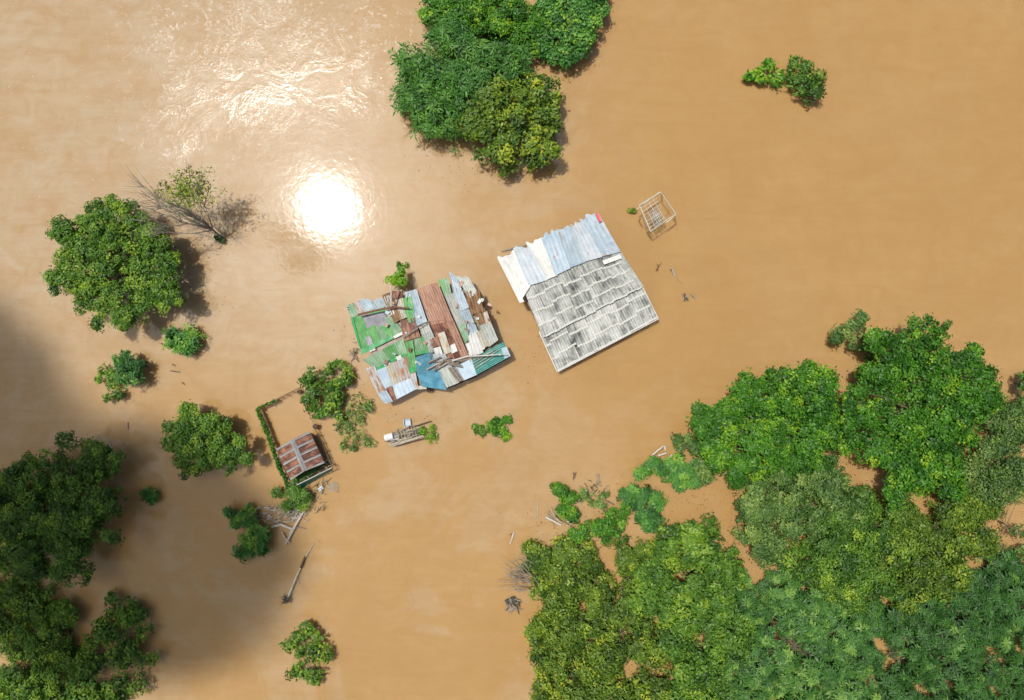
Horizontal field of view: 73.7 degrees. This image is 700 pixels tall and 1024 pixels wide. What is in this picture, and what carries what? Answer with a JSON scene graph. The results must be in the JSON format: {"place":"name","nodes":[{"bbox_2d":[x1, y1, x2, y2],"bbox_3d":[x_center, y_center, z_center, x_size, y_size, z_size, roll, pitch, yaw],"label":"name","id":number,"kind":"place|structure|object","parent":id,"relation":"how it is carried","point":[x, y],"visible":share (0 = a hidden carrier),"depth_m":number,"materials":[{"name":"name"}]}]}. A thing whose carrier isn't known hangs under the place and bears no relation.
{"place":"outdoors","nodes":[
{"label":"outdoors","id":0,"kind":"place"},
{"bbox_2d":[0,0,1023,699],"bbox_3d":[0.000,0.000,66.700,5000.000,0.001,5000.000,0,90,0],"label":"flood water","id":1,"kind":"structure","parent":0,"point":[880,184],"depth_m":66.70,"materials":[{"name":"brown liquid"}]},
{"bbox_2d":[0,574,85,699],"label":"shrub thicket","id":2,"kind":"object","parent":1,"relation":"on","point":[59,656],"visible":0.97,"depth_m":64.87,"materials":[{"name":"green plant"}]},
{"bbox_2d":[0,430,126,588],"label":"spreading tree","id":3,"kind":"object","parent":1,"relation":"on","point":[57,518],"visible":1,"depth_m":62.25,"materials":[{"name":"green plant"}]},
{"bbox_2d":[94,361,125,402],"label":"feathery shrub","id":4,"kind":"object","parent":1,"relation":"on","point":[106,373],"visible":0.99,"depth_m":65.69,"materials":[{"name":"green plant"}]},
{"bbox_2d":[62,588,161,699],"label":"shrub thicket","id":5,"kind":"object","parent":1,"relation":"on","point":[127,651],"visible":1,"depth_m":65.24,"materials":[{"name":"green plant"}]},
{"bbox_2d":[39,193,189,333],"bbox_3d":[-36.823,-7.970,64.602,13.109,7.282,13.067,0,90,0],"label":"spreading tree","id":6,"kind":"object","parent":1,"relation":"on","point":[104,236],"visible":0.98,"depth_m":62.66,"materials":[{"name":"green plant"}]},
{"bbox_2d":[109,349,148,389],"bbox_3d":[-36.669,1.845,66.159,3.627,4.087,3.970,0,90,0],"label":"cassava bush","id":7,"kind":"object","parent":1,"relation":"on","point":[126,367],"visible":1,"depth_m":64.65,"materials":[{"name":"green plant"}]},
{"bbox_2d":[139,485,159,505],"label":"floating bush","id":8,"kind":"object","parent":1,"relation":"on","point":[149,496],"visible":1,"depth_m":65.95,"materials":[{"name":"green plant"}]},
{"bbox_2d":[114,159,226,240],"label":"half bare tree","id":9,"kind":"object","parent":1,"relation":"on","point":[188,193],"visible":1,"depth_m":61.19,"materials":[{"name":"green plant"}]},
{"bbox_2d":[1,1,348,196],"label":"foam flecks","id":10,"kind":"object","parent":1,"relation":"on","point":[184,109],"visible":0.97,"depth_m":66.69,"materials":[{"name":"beige liquid"}]},
{"bbox_2d":[161,323,207,357],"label":"cassava bush","id":11,"kind":"object","parent":1,"relation":"on","point":[185,342],"visible":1,"depth_m":65.28,"materials":[{"name":"green plant"}]},
{"bbox_2d":[159,399,254,480],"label":"spreading tree","id":12,"kind":"object","parent":1,"relation":"on","point":[191,431],"visible":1,"depth_m":63.57,"materials":[{"name":"green plant"}]},
{"bbox_2d":[213,235,225,243],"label":"stump tuft","id":13,"kind":"object","parent":1,"relation":"on","point":[216,237],"visible":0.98,"depth_m":66.34,"materials":[{"name":"green plant"}]},
{"bbox_2d":[222,502,259,529],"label":"cassava bush","id":14,"kind":"object","parent":1,"relation":"on","point":[246,517],"visible":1,"depth_m":65.39,"materials":[{"name":"green plant"}]},
{"bbox_2d":[230,522,271,563],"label":"cassava bush","id":15,"kind":"object","parent":1,"relation":"on","point":[255,543],"visible":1,"depth_m":65.20,"materials":[{"name":"green plant"}]},
{"bbox_2d":[255,409,275,452],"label":"overgrown fence","id":16,"kind":"object","parent":1,"relation":"on","point":[265,428],"visible":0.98,"depth_m":65.64,"materials":[{"name":"green plant"}]},
{"bbox_2d":[256,399,278,409],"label":"overgrown fence","id":17,"kind":"object","parent":1,"relation":"on","point":[261,406],"visible":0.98,"depth_m":65.78,"materials":[{"name":"green plant"}]},
{"bbox_2d":[272,451,289,489],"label":"overgrown fence","id":18,"kind":"object","parent":1,"relation":"on","point":[278,464],"visible":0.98,"depth_m":65.66,"materials":[{"name":"green plant"}]},
{"bbox_2d":[256,481,324,544],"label":"branch pile","id":19,"kind":"object","parent":1,"relation":"on","point":[296,516],"visible":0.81,"depth_m":66.44,"materials":[{"name":"grey wood"}]},
{"bbox_2d":[269,479,313,513],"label":"bush","id":20,"kind":"object","parent":1,"relation":"on","point":[297,496],"visible":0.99,"depth_m":65.60,"materials":[{"name":"green plant"}]},
{"bbox_2d":[279,543,313,604],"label":"uprooted pole","id":21,"kind":"object","parent":1,"relation":"on","point":[288,595],"visible":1,"depth_m":66.42,"materials":[{"name":"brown wood"}]},
{"bbox_2d":[276,431,325,479],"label":"rusty shed","id":22,"kind":"structure","parent":1,"relation":"on","point":[300,454],"depth_m":64.76,"materials":[{"name":"brown metal"}]},
{"bbox_2d":[278,620,335,685],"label":"floating bush","id":23,"kind":"object","parent":1,"relation":"on","point":[300,653],"visible":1,"depth_m":65.43,"materials":[{"name":"green plant"}]},
{"bbox_2d":[289,461,330,483],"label":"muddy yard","id":24,"kind":"structure","parent":1,"relation":"on","point":[305,475],"depth_m":66.23,"materials":[{"name":"green plant"}]},
{"bbox_2d":[297,365,328,397],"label":"tree","id":25,"kind":"object","parent":1,"relation":"on","point":[314,386],"visible":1,"depth_m":64.91,"materials":[{"name":"green plant"}]},
{"bbox_2d":[296,463,335,487],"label":"teal panel","id":26,"kind":"object","parent":1,"relation":"on","point":[311,480],"visible":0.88,"depth_m":65.77,"materials":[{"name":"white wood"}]},
{"bbox_2d":[299,394,332,468],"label":"wire fence","id":27,"kind":"object","parent":1,"relation":"on","point":[322,442],"visible":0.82,"depth_m":66.03,"materials":[{"name":"brown metal"}]},
{"bbox_2d":[311,478,330,496],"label":"stick tangle","id":28,"kind":"object","parent":1,"relation":"on","point":[318,487],"visible":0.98,"depth_m":66.58,"materials":[{"name":"wood"}]},
{"bbox_2d":[299,391,343,421],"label":"tree","id":29,"kind":"object","parent":1,"relation":"on","point":[319,412],"visible":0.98,"depth_m":65.52,"materials":[{"name":"green plant"}]},
{"bbox_2d":[328,483,337,491],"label":"wicker basket","id":30,"kind":"object","parent":1,"relation":"on","point":[331,486],"visible":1,"depth_m":66.52,"materials":[{"name":"beige wicker"}]},
{"bbox_2d":[323,371,352,403],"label":"tree","id":31,"kind":"object","parent":1,"relation":"on","point":[335,385],"visible":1,"depth_m":65.23,"materials":[{"name":"green plant"}]},
{"bbox_2d":[324,358,355,380],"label":"tree","id":32,"kind":"object","parent":1,"relation":"on","point":[328,369],"visible":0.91,"depth_m":65.67,"materials":[{"name":"green plant"}]},
{"bbox_2d":[349,342,358,361],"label":"tangle","id":33,"kind":"object","parent":1,"relation":"on","point":[354,353],"visible":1,"depth_m":66.53,"materials":[{"name":"brown wood"}]},
{"bbox_2d":[333,417,375,452],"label":"weed patch","id":34,"kind":"object","parent":1,"relation":"on","point":[354,446],"visible":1,"depth_m":66.22,"materials":[{"name":"green plant"}]},
{"bbox_2d":[339,391,374,430],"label":"weed patch","id":35,"kind":"object","parent":1,"relation":"on","point":[368,406],"visible":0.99,"depth_m":66.14,"materials":[{"name":"green plant"}]},
{"bbox_2d":[384,433,393,440],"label":"white tank","id":36,"kind":"object","parent":1,"relation":"on","point":[388,436],"visible":1,"depth_m":66.07,"materials":[{"name":"plastic"}]},
{"bbox_2d":[383,263,408,286],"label":"sapling","id":37,"kind":"object","parent":1,"relation":"on","point":[398,278],"visible":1,"depth_m":64.23,"materials":[{"name":"green plant"}]},
{"bbox_2d":[396,261,408,268],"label":"sapling","id":38,"kind":"object","parent":1,"relation":"on","point":[398,263],"visible":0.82,"depth_m":66.34,"materials":[{"name":"green plant"}]},
{"bbox_2d":[403,418,411,426],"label":"grey basin","id":39,"kind":"object","parent":1,"relation":"on","point":[406,422],"visible":1,"depth_m":66.63,"materials":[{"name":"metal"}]},
{"bbox_2d":[385,421,430,446],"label":"bamboo raft","id":40,"kind":"object","parent":1,"relation":"on","point":[399,437],"visible":1,"depth_m":66.32,"materials":[{"name":"grey wood"}]},
{"bbox_2d":[417,426,427,435],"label":"potted plant","id":41,"kind":"object","parent":40,"relation":"on","point":[422,431],"visible":1,"depth_m":66.14,"materials":[{"name":"green plant"}]},
{"bbox_2d":[424,423,437,443],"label":"potted plant","id":42,"kind":"object","parent":40,"relation":"on","point":[432,435],"visible":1,"depth_m":66.33,"materials":[{"name":"green plant"}]},
{"bbox_2d":[343,272,510,403],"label":"patchwork house","id":43,"kind":"structure","parent":1,"relation":"on","point":[456,316],"depth_m":64.45,"materials":[{"name":"multicoloured metal"}]},
{"bbox_2d":[358,306,409,315],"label":"wooden beam","id":44,"kind":"structure","parent":43,"relation":"on","point":[371,311],"depth_m":64.16,"materials":[{"name":"brown wood"}]},
{"bbox_2d":[390,286,391,305],"bbox_3d":[-11.233,-5.018,63.458,0.180,0.830,1.888,4,90,0],"label":"white post","id":45,"kind":"object","parent":43,"relation":"on","point":[390,295],"visible":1,"depth_m":63.39,"materials":[{"name":"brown wood"}]},
{"bbox_2d":[403,321,428,337],"bbox_3d":[-8.983,-1.935,63.694,2.804,0.174,0.107,-32,90,0],"label":"grey pole","id":46,"kind":"object","parent":43,"relation":"on","point":[415,329],"visible":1,"depth_m":63.66,"materials":[{"name":"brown wood"}]},
{"bbox_2d":[426,356,461,370],"bbox_3d":[-6.378,1.276,63.994,3.305,0.600,1.420,0,90,0],"label":"plank pile","id":47,"kind":"object","parent":43,"relation":"on","point":[441,362],"visible":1,"depth_m":63.93,"materials":[{"name":"grey wood"}]},
{"bbox_2d":[448,366,463,381],"bbox_3d":[-5.317,2.254,64.475,0.671,0.654,1.796,-33,90,0],"label":"plank bundle","id":48,"kind":"object","parent":43,"relation":"on","point":[457,373],"visible":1,"depth_m":64.45,"materials":[{"name":"brown wood"}]},
{"bbox_2d":[452,353,506,361],"bbox_3d":[-3.064,0.553,63.747,5.153,0.418,0.387,-8,90,0],"label":"white branch","id":49,"kind":"object","parent":43,"relation":"on","point":[475,356],"visible":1,"depth_m":63.66,"materials":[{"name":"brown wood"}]},
{"bbox_2d":[387,14,535,155],"bbox_3d":[-5.149,-26.084,65.041,14.856,6.367,11.320,-38,90,0],"label":"broadleaf tree","id":50,"kind":"object","parent":1,"relation":"on","point":[468,73],"visible":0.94,"depth_m":63.39,"materials":[{"name":"green plant"}]},
{"bbox_2d":[471,423,485,438],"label":"creeper mat","id":51,"kind":"object","parent":1,"relation":"on","point":[480,429],"visible":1,"depth_m":66.33,"materials":[{"name":"green plant"}]},
{"bbox_2d":[415,0,562,58],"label":"vine draped tree","id":52,"kind":"object","parent":1,"relation":"on","point":[491,23],"visible":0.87,"depth_m":64.50,"materials":[{"name":"green plant"}]},
{"bbox_2d":[485,413,513,441],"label":"creeper mat","id":53,"kind":"object","parent":1,"relation":"on","point":[492,428],"visible":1,"depth_m":66.31,"materials":[{"name":"green plant"}]},
{"bbox_2d":[448,70,565,177],"bbox_3d":[-0.457,-21.305,64.995,11.175,6.460,9.985,0,90,0],"label":"round tree","id":54,"kind":"object","parent":1,"relation":"on","point":[538,106],"visible":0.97,"depth_m":63.28,"materials":[{"name":"green plant"}]},
{"bbox_2d":[504,596,522,613],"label":"dead brush","id":55,"kind":"object","parent":1,"relation":"on","point":[510,601],"visible":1,"depth_m":66.35,"materials":[{"name":"grey wood"}]},
{"bbox_2d":[502,244,526,251],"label":"drift pole","id":56,"kind":"object","parent":1,"relation":"on","point":[513,248],"visible":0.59,"depth_m":66.53,"materials":[{"name":"grey wood"}]},
{"bbox_2d":[493,547,539,592],"bbox_3d":[0.568,20.929,64.941,4.695,2.571,4.564,0,90,0],"label":"dead brush","id":57,"kind":"object","parent":1,"relation":"on","point":[523,580],"visible":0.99,"depth_m":64.83,"materials":[{"name":"grey wood"}]},
{"bbox_2d":[545,507,570,527],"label":"bleached branches","id":58,"kind":"object","parent":1,"relation":"on","point":[548,518],"visible":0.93,"depth_m":66.33,"materials":[{"name":"white wood"}]},
{"bbox_2d":[520,531,600,699],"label":"tree","id":59,"kind":"object","parent":1,"relation":"on","point":[555,620],"visible":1,"depth_m":64.56,"materials":[{"name":"green plant"}]},
{"bbox_2d":[549,481,580,526],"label":"creeper mound","id":60,"kind":"object","parent":1,"relation":"on","point":[565,497],"visible":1,"depth_m":65.68,"materials":[{"name":"green plant"}]},
{"bbox_2d":[533,0,612,70],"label":"vine draped tree","id":61,"kind":"object","parent":1,"relation":"on","point":[582,30],"visible":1,"depth_m":64.59,"materials":[{"name":"green plant"}]},
{"bbox_2d":[497,213,658,371],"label":"flooded house","id":62,"kind":"structure","parent":1,"relation":"on","point":[584,265],"depth_m":64.41,"materials":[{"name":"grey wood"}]},
{"bbox_2d":[578,488,609,512],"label":"weed patch","id":63,"kind":"object","parent":1,"relation":"on","point":[583,494],"visible":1,"depth_m":66.10,"materials":[{"name":"green plant"}]},
{"bbox_2d":[577,480,614,514],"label":"dead brush","id":64,"kind":"object","parent":1,"relation":"on","point":[595,491],"visible":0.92,"depth_m":66.54,"materials":[{"name":"brown plant"}]},
{"bbox_2d":[566,497,632,549],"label":"creeper mound","id":65,"kind":"object","parent":1,"relation":"on","point":[602,528],"visible":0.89,"depth_m":65.63,"materials":[{"name":"green plant"}]},
{"bbox_2d":[570,537,673,699],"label":"tree","id":66,"kind":"object","parent":1,"relation":"on","point":[636,646],"visible":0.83,"depth_m":64.89,"materials":[{"name":"green plant"}]},
{"bbox_2d":[627,208,637,213],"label":"sapling","id":67,"kind":"object","parent":1,"relation":"on","point":[633,210],"visible":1,"depth_m":66.30,"materials":[{"name":"green plant"}]},
{"bbox_2d":[615,482,668,513],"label":"cassava bush","id":68,"kind":"object","parent":1,"relation":"on","point":[640,498],"visible":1,"depth_m":65.09,"materials":[{"name":"green plant"}]},
{"bbox_2d":[634,505,665,533],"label":"cassava bush","id":69,"kind":"object","parent":1,"relation":"on","point":[648,519],"visible":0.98,"depth_m":65.20,"materials":[{"name":"green plant"}]},
{"bbox_2d":[632,455,676,482],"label":"cassava bush","id":70,"kind":"object","parent":1,"relation":"on","point":[650,467],"visible":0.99,"depth_m":65.47,"materials":[{"name":"green plant"}]},
{"bbox_2d":[637,191,675,232],"bbox_3d":[13.885,-13.267,65.891,3.931,3.247,2.896,-30,90,0],"label":"metal frame","id":71,"kind":"object","parent":1,"relation":"on","point":[652,212],"visible":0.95,"depth_m":64.33,"materials":[{"name":"paint"}]},
{"bbox_2d":[652,446,671,456],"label":"bleached branches","id":72,"kind":"object","parent":1,"relation":"on","point":[661,447],"visible":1,"depth_m":66.05,"materials":[{"name":"white wood"}]},
{"bbox_2d":[663,452,703,493],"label":"cassava bush","id":73,"kind":"object","parent":1,"relation":"on","point":[680,475],"visible":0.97,"depth_m":65.15,"materials":[{"name":"green plant"}]},
{"bbox_2d":[628,513,755,699],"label":"dense tree","id":74,"kind":"object","parent":1,"relation":"on","point":[693,600],"visible":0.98,"depth_m":63.79,"materials":[{"name":"green plant"}]},
{"bbox_2d":[670,432,715,486],"bbox_3d":[17.596,10.444,66.289,4.951,3.838,5.325,0,90,0],"label":"shrub","id":75,"kind":"object","parent":1,"relation":"on","point":[704,473],"visible":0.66,"depth_m":64.93,"materials":[{"name":"green plant"}]},
{"bbox_2d":[742,57,785,89],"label":"floating bush","id":76,"kind":"object","parent":1,"relation":"on","point":[751,75],"visible":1,"depth_m":65.82,"materials":[{"name":"green plant"}]},
{"bbox_2d":[685,358,867,493],"bbox_3d":[24.327,6.631,64.281,16.480,7.936,11.165,-13,90,0],"label":"bright tree","id":77,"kind":"object","parent":1,"relation":"on","point":[814,382],"visible":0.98,"depth_m":62.16,"materials":[{"name":"green plant"}]},
{"bbox_2d":[714,566,881,699],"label":"star leaf tree","id":78,"kind":"object","parent":1,"relation":"on","point":[805,623],"visible":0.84,"depth_m":64.46,"materials":[{"name":"green plant"}]},
{"bbox_2d":[728,449,869,569],"bbox_3d":[26.488,14.263,65.242,13.394,5.963,10.658,-29,90,0],"label":"dense tree","id":79,"kind":"object","parent":1,"relation":"on","point":[759,512],"visible":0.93,"depth_m":63.42,"materials":[{"name":"green plant"}]},
{"bbox_2d":[780,54,827,106],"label":"floating bush","id":80,"kind":"object","parent":1,"relation":"on","point":[811,81],"visible":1,"depth_m":65.34,"materials":[{"name":"green plant"}]},
{"bbox_2d":[775,480,922,615],"bbox_3d":[32.759,18.481,65.231,11.886,5.965,13.544,40,90,0],"label":"dense tree","id":81,"kind":"object","parent":1,"relation":"on","point":[819,565],"visible":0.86,"depth_m":63.79,"materials":[{"name":"green plant"}]},
{"bbox_2d":[828,308,881,363],"bbox_3d":[33.116,-0.805,66.219,4.589,3.975,5.535,-39,90,0],"label":"pale shrub","id":82,"kind":"object","parent":1,"relation":"on","point":[861,320],"visible":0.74,"depth_m":64.81,"materials":[{"name":"green plant"}]},
{"bbox_2d":[839,312,1008,512],"bbox_3d":[37.391,5.722,64.215,15.362,8.033,18.432,0,90,0],"label":"bright tree","id":83,"kind":"object","parent":1,"relation":"on","point":[924,437],"visible":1,"depth_m":61.89,"materials":[{"name":"green plant"}]},
{"bbox_2d":[843,549,1023,699],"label":"star leaf tree","id":84,"kind":"object","parent":1,"relation":"on","point":[963,642],"visible":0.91,"depth_m":64.52,"materials":[{"name":"green plant"}]},
{"bbox_2d":[870,486,1009,614],"bbox_3d":[40.034,18.882,65.298,13.152,5.893,12.468,0,90,0],"label":"dense tree","id":85,"kind":"object","parent":1,"relation":"on","point":[970,514],"visible":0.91,"depth_m":63.69,"materials":[{"name":"green plant"}]},
{"bbox_2d":[938,319,952,333],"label":"floating bush","id":86,"kind":"object","parent":1,"relation":"on","point":[948,323],"visible":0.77,"depth_m":65.70,"materials":[{"name":"green plant"}]},
{"bbox_2d":[960,390,1023,510],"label":"feathery tree","id":87,"kind":"object","parent":1,"relation":"on","point":[1011,474],"visible":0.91,"depth_m":63.58,"materials":[{"name":"green plant"}]},
{"bbox_2d":[973,483,1023,564],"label":"feathery tree","id":88,"kind":"object","parent":1,"relation":"on","point":[1015,494],"visible":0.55,"depth_m":65.21,"materials":[{"name":"green plant"}]},
{"bbox_2d":[1014,371,1023,396],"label":"floating bush","id":89,"kind":"object","parent":1,"relation":"on","point":[1020,386],"visible":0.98,"depth_m":64.72,"materials":[{"name":"green plant"}]}
]}

